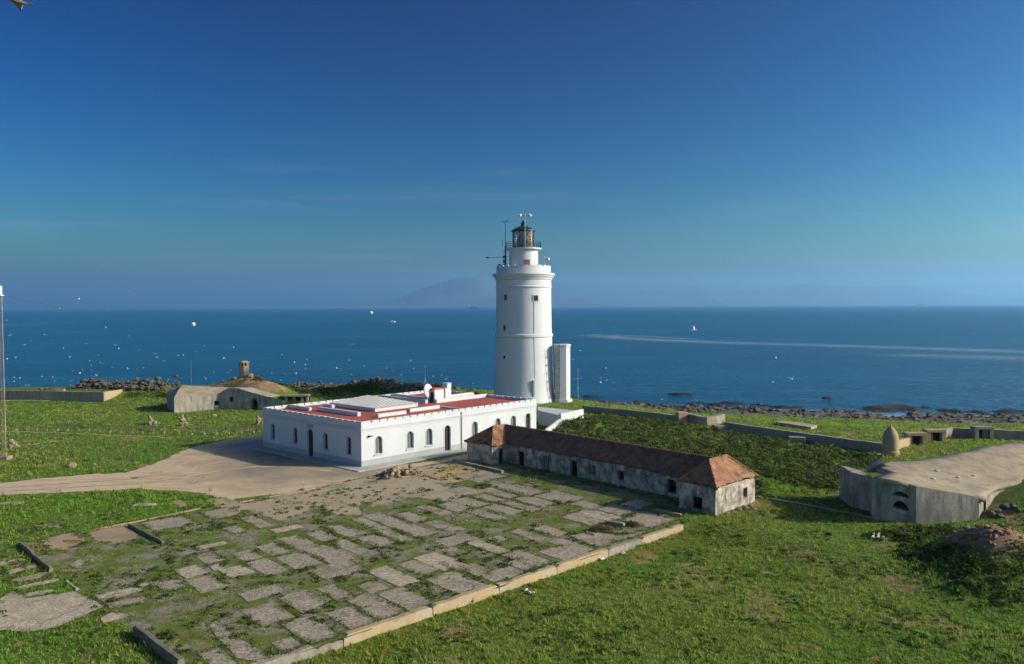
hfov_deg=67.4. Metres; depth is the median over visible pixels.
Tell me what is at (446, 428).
door
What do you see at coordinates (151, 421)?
stone stump
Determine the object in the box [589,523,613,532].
dry bush
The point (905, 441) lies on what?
stone wall
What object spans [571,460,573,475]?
door
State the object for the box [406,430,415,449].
window
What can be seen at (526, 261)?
window
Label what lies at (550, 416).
terrace block
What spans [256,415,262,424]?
stone stump
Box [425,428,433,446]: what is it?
window
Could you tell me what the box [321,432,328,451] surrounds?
window
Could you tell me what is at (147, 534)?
stub wall
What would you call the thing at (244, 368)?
lookout turret
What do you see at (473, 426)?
window
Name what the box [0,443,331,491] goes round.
wheel track
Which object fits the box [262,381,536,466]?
white building
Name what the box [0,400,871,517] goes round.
path
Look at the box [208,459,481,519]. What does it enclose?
bare ground
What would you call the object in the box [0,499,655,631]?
concrete slab paving
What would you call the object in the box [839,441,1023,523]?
bunker
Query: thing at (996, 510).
stone
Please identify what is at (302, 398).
ruined shelter
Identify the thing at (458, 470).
rubble pile
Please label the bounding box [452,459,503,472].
stone kerb
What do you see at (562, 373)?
water tower
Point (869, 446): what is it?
stone wall
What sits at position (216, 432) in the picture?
wooden fence
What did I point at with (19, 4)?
gull
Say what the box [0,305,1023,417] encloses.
sea
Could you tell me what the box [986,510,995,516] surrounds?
stone
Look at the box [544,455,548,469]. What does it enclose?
door
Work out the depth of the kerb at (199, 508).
65.27 m
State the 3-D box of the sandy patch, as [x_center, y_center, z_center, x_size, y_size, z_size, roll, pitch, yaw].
[-30.788,15.355,61.529,12.452,0.166,10.364,-2,3,-45]
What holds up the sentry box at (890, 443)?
on the ground at (1014, 493)
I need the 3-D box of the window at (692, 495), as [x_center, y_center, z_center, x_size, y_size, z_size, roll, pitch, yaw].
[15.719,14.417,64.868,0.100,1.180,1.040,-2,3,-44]
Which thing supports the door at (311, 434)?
in the white building
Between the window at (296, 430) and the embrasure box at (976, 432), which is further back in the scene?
the embrasure box at (976, 432)
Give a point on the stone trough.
(614, 523)
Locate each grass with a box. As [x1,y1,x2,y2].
[0,376,1023,520]
[0,472,677,662]
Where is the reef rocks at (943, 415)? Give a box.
[666,403,1023,418]
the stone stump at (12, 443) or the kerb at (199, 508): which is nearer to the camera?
the kerb at (199, 508)
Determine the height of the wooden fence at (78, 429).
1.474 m
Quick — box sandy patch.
[34,500,185,549]
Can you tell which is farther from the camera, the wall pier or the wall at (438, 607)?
the wall pier
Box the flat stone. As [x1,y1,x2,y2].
[132,503,155,505]
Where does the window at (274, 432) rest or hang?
in the white building
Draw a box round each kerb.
[94,481,341,529]
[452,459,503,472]
[654,509,681,515]
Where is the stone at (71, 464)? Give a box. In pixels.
[68,462,76,467]
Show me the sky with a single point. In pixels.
(166, 153)
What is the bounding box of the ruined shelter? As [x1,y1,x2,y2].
[283,394,309,402]
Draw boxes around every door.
[306,428,313,455]
[444,424,451,451]
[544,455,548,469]
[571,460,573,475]
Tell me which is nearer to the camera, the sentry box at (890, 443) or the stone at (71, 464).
the stone at (71, 464)
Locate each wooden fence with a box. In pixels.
[4,423,164,433]
[178,426,262,434]
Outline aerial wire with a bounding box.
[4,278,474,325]
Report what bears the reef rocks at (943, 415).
on the ground at (1014, 493)
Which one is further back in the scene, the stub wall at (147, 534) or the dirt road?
the dirt road
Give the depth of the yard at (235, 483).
81.17 m
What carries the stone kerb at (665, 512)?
on the court ground at (147, 556)
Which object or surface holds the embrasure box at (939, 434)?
on the ground at (1014, 493)
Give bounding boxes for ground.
[0,375,1023,663]
[39,459,685,663]
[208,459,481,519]
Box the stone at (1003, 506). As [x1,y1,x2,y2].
[999,503,1009,509]
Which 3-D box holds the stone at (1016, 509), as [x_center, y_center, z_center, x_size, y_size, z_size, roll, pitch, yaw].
[40.182,14.165,61.091,0.524,0.440,0.584,0,2,0]
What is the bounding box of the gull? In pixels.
[9,0,32,10]
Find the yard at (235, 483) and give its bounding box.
[173,435,466,498]
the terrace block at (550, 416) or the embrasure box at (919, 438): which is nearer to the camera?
the embrasure box at (919, 438)
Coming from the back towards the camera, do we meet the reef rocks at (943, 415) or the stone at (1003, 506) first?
the reef rocks at (943, 415)
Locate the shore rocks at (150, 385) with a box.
[2,374,1023,423]
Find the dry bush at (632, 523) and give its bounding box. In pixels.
[624,520,640,525]
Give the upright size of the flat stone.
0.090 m
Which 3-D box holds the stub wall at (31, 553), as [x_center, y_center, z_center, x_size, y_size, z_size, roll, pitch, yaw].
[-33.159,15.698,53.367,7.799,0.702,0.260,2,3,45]
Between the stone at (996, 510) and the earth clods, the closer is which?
the earth clods
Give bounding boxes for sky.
[0,0,1023,308]
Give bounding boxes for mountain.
[316,276,659,307]
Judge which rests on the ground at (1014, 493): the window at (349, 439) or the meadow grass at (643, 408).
the meadow grass at (643, 408)
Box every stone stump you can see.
[8,439,19,447]
[147,416,158,424]
[180,415,189,425]
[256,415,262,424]
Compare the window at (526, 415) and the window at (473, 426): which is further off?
the window at (526, 415)
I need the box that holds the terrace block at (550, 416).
[538,407,583,430]
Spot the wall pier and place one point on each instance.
(681, 416)
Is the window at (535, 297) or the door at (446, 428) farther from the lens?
the window at (535, 297)
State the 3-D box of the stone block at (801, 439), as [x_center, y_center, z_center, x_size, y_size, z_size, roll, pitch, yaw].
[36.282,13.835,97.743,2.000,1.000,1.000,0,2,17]
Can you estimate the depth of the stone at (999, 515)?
60.70 m
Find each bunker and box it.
[167,385,282,412]
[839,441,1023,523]
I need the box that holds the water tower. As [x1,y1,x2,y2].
[553,342,571,402]
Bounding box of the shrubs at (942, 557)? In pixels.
[124,377,1023,606]
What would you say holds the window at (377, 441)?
in the white building
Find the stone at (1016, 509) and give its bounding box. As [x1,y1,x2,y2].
[1013,507,1020,512]
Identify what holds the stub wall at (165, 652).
on the ground at (1014, 493)
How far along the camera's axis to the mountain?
14037.32 m
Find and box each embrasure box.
[903,432,926,444]
[922,429,946,441]
[970,426,994,438]
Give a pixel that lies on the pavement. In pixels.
(330, 462)
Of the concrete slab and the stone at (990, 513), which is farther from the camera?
the concrete slab
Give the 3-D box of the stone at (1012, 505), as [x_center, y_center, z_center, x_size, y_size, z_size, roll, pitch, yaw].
[40.087,13.944,61.580,0.580,0.505,0.626,-2,2,-37]
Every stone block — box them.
[712,424,729,430]
[789,436,805,443]
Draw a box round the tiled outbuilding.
[464,424,758,515]
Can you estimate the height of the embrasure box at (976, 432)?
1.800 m
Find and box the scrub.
[544,413,876,498]
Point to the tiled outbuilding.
(717, 485)
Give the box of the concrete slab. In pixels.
[776,420,816,428]
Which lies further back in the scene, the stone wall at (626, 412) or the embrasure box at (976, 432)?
the stone wall at (626, 412)
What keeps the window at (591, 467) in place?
in the tiled outbuilding
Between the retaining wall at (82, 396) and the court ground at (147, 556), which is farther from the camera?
the retaining wall at (82, 396)
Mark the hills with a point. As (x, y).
(814, 294)
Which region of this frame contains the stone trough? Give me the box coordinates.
[605,520,624,526]
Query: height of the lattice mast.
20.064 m
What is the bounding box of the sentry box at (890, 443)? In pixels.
[881,424,899,456]
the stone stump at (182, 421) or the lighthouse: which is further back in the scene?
the lighthouse
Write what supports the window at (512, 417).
in the white building
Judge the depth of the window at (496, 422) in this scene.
97.83 m
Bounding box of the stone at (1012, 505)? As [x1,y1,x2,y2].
[1009,503,1016,508]
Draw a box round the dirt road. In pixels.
[0,453,220,496]
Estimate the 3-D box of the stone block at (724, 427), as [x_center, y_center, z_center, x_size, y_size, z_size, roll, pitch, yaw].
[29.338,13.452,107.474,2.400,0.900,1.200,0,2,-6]
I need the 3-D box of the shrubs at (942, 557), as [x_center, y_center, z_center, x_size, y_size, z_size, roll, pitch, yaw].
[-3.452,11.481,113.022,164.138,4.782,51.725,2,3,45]
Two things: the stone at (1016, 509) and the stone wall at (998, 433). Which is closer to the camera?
the stone at (1016, 509)
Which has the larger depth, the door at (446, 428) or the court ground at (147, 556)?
the door at (446, 428)
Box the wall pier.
[675,411,687,421]
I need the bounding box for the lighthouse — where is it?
[486,213,554,403]
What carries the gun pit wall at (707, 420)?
on the ground at (1014, 493)
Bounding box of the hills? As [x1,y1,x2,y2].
[552,283,1023,305]
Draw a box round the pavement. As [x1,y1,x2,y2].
[233,443,466,471]
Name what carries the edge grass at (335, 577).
on the ground at (1014, 493)
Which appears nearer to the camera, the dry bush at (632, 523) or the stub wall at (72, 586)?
the stub wall at (72, 586)
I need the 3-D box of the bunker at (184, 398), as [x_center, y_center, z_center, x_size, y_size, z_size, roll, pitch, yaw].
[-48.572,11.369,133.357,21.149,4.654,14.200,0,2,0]
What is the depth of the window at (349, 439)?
84.56 m
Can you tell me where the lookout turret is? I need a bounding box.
[239,360,248,376]
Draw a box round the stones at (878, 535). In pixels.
[871,532,886,538]
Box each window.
[269,423,275,440]
[291,426,297,444]
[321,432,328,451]
[344,436,352,455]
[374,435,384,455]
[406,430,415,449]
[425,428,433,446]
[471,421,478,435]
[494,417,500,424]
[510,415,516,425]
[524,259,529,265]
[525,412,530,427]
[533,295,538,300]
[589,464,595,474]
[692,495,701,509]
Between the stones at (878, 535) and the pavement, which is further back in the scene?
the pavement
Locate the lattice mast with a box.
[0,286,12,459]
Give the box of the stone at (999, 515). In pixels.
[996,513,1004,517]
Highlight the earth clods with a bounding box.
[942,524,1023,559]
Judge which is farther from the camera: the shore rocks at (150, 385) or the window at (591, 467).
the shore rocks at (150, 385)
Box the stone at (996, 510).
[990,507,1001,512]
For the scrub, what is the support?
on the ground at (1014, 493)
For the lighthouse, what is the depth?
138.23 m
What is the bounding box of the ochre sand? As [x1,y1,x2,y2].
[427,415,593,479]
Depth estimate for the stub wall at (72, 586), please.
47.91 m
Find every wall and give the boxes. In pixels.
[0,389,123,401]
[18,542,52,571]
[64,580,78,589]
[128,524,164,543]
[133,624,184,663]
[250,524,682,663]
[583,406,675,420]
[688,413,724,424]
[724,422,881,452]
[899,433,932,448]
[943,427,1023,439]

